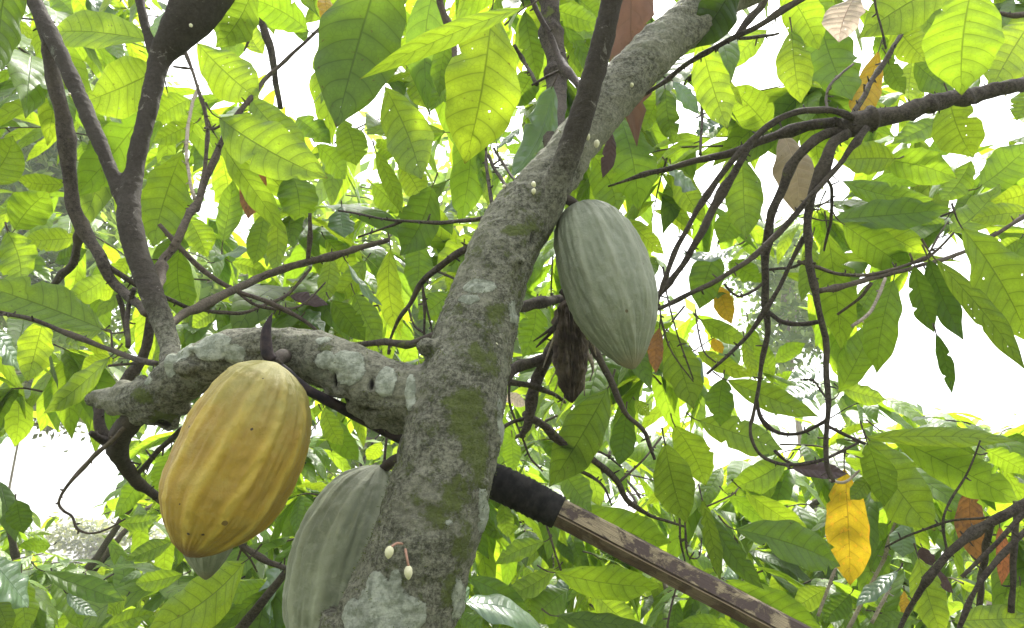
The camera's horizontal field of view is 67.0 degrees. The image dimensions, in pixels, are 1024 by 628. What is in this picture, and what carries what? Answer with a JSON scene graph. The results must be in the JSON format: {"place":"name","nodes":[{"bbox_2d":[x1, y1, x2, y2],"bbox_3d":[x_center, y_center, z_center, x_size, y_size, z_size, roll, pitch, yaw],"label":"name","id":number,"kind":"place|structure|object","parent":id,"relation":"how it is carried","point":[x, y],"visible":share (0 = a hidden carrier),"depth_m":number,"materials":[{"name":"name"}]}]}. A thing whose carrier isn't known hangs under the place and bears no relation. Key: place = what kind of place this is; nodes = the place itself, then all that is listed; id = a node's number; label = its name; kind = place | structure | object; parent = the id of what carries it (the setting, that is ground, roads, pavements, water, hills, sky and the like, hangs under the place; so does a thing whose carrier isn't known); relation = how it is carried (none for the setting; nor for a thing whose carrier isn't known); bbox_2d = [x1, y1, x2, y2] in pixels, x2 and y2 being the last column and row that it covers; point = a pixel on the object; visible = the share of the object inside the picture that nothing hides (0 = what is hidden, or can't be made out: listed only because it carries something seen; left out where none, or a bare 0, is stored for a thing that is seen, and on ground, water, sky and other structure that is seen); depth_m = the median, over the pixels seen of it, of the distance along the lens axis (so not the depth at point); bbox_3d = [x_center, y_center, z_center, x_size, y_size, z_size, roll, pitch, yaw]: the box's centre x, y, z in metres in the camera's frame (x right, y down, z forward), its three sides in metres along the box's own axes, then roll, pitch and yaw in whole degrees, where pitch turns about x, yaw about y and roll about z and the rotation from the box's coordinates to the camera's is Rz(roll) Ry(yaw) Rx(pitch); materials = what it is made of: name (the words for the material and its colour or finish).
{"place":"outdoors","nodes":[
{"label":"outdoors","id":0,"kind":"place"},
{"bbox_2d":[28,472,332,626],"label":"cacao tree","id":1,"kind":"object","parent":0,"point":[47,523],"depth_m":9.54,"materials":[{"name":"green plant"}]},
{"bbox_2d":[262,434,397,552],"bbox_3d":[-1.897,2.668,8.297,3.731,3.763,4.536,0,-20,0],"label":"cacao tree","id":2,"kind":"object","parent":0,"point":[355,463],"visible":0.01,"depth_m":8.74,"materials":[{"name":"green plant"}]},
{"bbox_2d":[0,0,1023,592],"label":"sky","id":3,"kind":"structure","parent":0,"point":[989,385],"materials":[{"name":"white"}]},
{"bbox_2d":[138,596,983,627],"bbox_3d":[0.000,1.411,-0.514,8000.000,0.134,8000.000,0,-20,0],"label":"ground","id":4,"kind":"structure","parent":0,"point":[575,600],"depth_m":70.73,"materials":[{"name":"green soil"}]},
{"bbox_2d":[1,326,147,489],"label":"broadleaf tree","id":5,"kind":"object","parent":4,"relation":"on","point":[28,384],"visible":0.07,"depth_m":12.71,"materials":[{"name":"green plant"}]},
{"bbox_2d":[19,511,131,575],"bbox_3d":[-7.368,3.618,9.774,4.139,2.992,4.578,-2,-20,6],"label":"cacao tree","id":6,"kind":"object","parent":4,"relation":"on","point":[36,520],"visible":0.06,"depth_m":10.71,"materials":[{"name":"green plant"}]},
{"bbox_2d":[27,510,166,564],"bbox_3d":[-12.539,8.168,23.886,5.014,4.213,3.949,11,-23,-29],"label":"broadleaf tree","id":7,"kind":"object","parent":4,"relation":"on","point":[92,550],"visible":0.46,"depth_m":23.54,"materials":[{"name":"green plant"}]},
{"bbox_2d":[0,11,205,385],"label":"broadleaf tree","id":8,"kind":"object","parent":4,"relation":"on","point":[45,162],"visible":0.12,"depth_m":10.16,"materials":[{"name":"green plant"}]},
{"bbox_2d":[0,424,270,625],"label":"cacao tree","id":9,"kind":"object","parent":4,"relation":"on","point":[132,445],"visible":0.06,"depth_m":6.54,"materials":[{"name":"green plant"}]},
{"bbox_2d":[0,372,272,627],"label":"cacao tree","id":10,"kind":"object","parent":4,"relation":"on","point":[111,547],"visible":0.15,"depth_m":3.84,"materials":[{"name":"green plant"}]},
{"bbox_2d":[0,404,641,627],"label":"cacao tree","id":11,"kind":"object","parent":4,"relation":"on","point":[224,596],"visible":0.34,"depth_m":1.79,"materials":[{"name":"green plant"}]},
{"bbox_2d":[3,108,711,478],"bbox_3d":[-1.861,0.935,9.661,9.519,8.068,5.002,0,-20,0],"label":"broadleaf tree","id":12,"kind":"object","parent":4,"relation":"on","point":[209,288],"visible":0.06,"depth_m":9.30,"materials":[{"name":"green plant"}]},
{"bbox_2d":[107,306,653,627],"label":"cacao tree","id":13,"kind":"object","parent":4,"relation":"on","point":[317,459],"visible":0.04,"depth_m":3.14,"materials":[{"name":"green plant"}]},
{"bbox_2d":[0,0,762,627],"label":"cacao tree","id":14,"kind":"object","parent":4,"relation":"on","point":[590,74],"visible":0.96,"depth_m":1.31,"materials":[{"name":"green plant"}]},
{"bbox_2d":[183,548,232,579],"bbox_3d":[-0.396,0.238,1.022,0.074,0.213,0.082,0,-20,0],"label":"cacao pod","id":15,"kind":"object","parent":14,"relation":"hanging from","point":[206,568],"visible":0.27,"depth_m":0.99,"materials":[{"name":"green plant"}]},
{"bbox_2d":[159,349,311,557],"bbox_3d":[-0.288,0.134,0.817,0.146,0.235,0.134,0,-20,0],"label":"cacao pod","id":16,"kind":"object","parent":14,"relation":"hanging from","point":[232,468],"visible":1,"depth_m":0.77,"materials":[{"name":"yellow plant"}]},
{"bbox_2d":[282,454,396,627],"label":"cacao pod","id":17,"kind":"object","parent":14,"relation":"hanging from","point":[330,540],"visible":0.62,"depth_m":0.87,"materials":[{"name":"green plant"}]},
{"bbox_2d":[260,313,811,627],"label":"harvest pole","id":18,"kind":"object","parent":14,"relation":"attached to","point":[527,497],"visible":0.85,"depth_m":0.93,"materials":[{"name":"brown wood"}]},
{"bbox_2d":[551,288,588,402],"bbox_3d":[0.082,0.044,1.091,0.054,0.158,0.061,0,-20,0],"label":"cacao pod","id":19,"kind":"object","parent":14,"relation":"hanging from","point":[570,347],"visible":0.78,"depth_m":1.07,"materials":[{"name":"brown plant"}]},
{"bbox_2d":[553,194,657,369],"bbox_3d":[0.117,-0.044,0.975,0.134,0.227,0.122,0,-20,0],"label":"cacao pod","id":20,"kind":"object","parent":14,"relation":"hanging from","point":[608,283],"visible":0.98,"depth_m":0.93,"materials":[{"name":"green plant"}]},
{"bbox_2d":[358,394,703,577],"bbox_3d":[0.288,1.905,6.030,3.328,3.655,3.255,12,-23,-30],"label":"cacao tree","id":21,"kind":"object","parent":4,"relation":"on","point":[534,455],"visible":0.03,"depth_m":5.89,"materials":[{"name":"green plant"}]},
{"bbox_2d":[318,369,1023,627],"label":"cacao tree","id":22,"kind":"object","parent":4,"relation":"on","point":[932,477],"visible":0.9,"depth_m":1.49,"materials":[{"name":"green plant"}]},
{"bbox_2d":[517,406,857,578],"bbox_3d":[1.920,2.680,8.382,4.068,3.803,4.078,0,-20,0],"label":"cacao tree","id":23,"kind":"object","parent":4,"relation":"on","point":[560,422],"visible":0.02,"depth_m":8.13,"materials":[{"name":"green plant"}]},
{"bbox_2d":[474,412,995,627],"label":"cacao tree","id":24,"kind":"object","parent":4,"relation":"on","point":[787,487],"visible":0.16,"depth_m":3.16,"materials":[{"name":"green plant"}]},
{"bbox_2d":[507,0,1023,548],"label":"cacao tree","id":25,"kind":"object","parent":4,"relation":"on","point":[827,104],"visible":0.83,"depth_m":1.50,"materials":[{"name":"green plant"}]},
{"bbox_2d":[611,448,954,627],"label":"cacao tree","id":26,"kind":"object","parent":4,"relation":"on","point":[636,488],"visible":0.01,"depth_m":11.14,"materials":[{"name":"green plant"}]},
{"bbox_2d":[717,209,858,514],"bbox_3d":[4.383,1.985,11.228,2.630,7.162,3.082,0,-20,0],"label":"broadleaf tree","id":27,"kind":"object","parent":4,"relation":"on","point":[787,300],"visible":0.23,"depth_m":11.42,"materials":[{"name":"green plant"}]},
{"bbox_2d":[854,403,1023,605],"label":"broadleaf tree","id":28,"kind":"object","parent":4,"relation":"on","point":[975,421],"visible":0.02,"depth_m":15.71,"materials":[{"name":"green plant"}]},
{"bbox_2d":[899,425,1014,613],"bbox_3d":[4.520,2.126,6.396,3.211,3.485,3.949,-16,-25,37],"label":"cacao tree","id":29,"kind":"object","parent":4,"relation":"on","point":[951,597],"visible":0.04,"depth_m":6.34,"materials":[{"name":"green plant"}]},
{"bbox_2d":[929,542,988,605],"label":"cacao tree","id":30,"kind":"object","parent":4,"relation":"on","point":[954,569],"visible":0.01,"depth_m":10.19,"materials":[{"name":"green plant"}]},
{"bbox_2d":[897,519,1022,605],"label":"cacao tree","id":31,"kind":"object","parent":4,"relation":"on","point":[908,567],"visible":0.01,"depth_m":4.09,"materials":[{"name":"green plant"}]}
]}

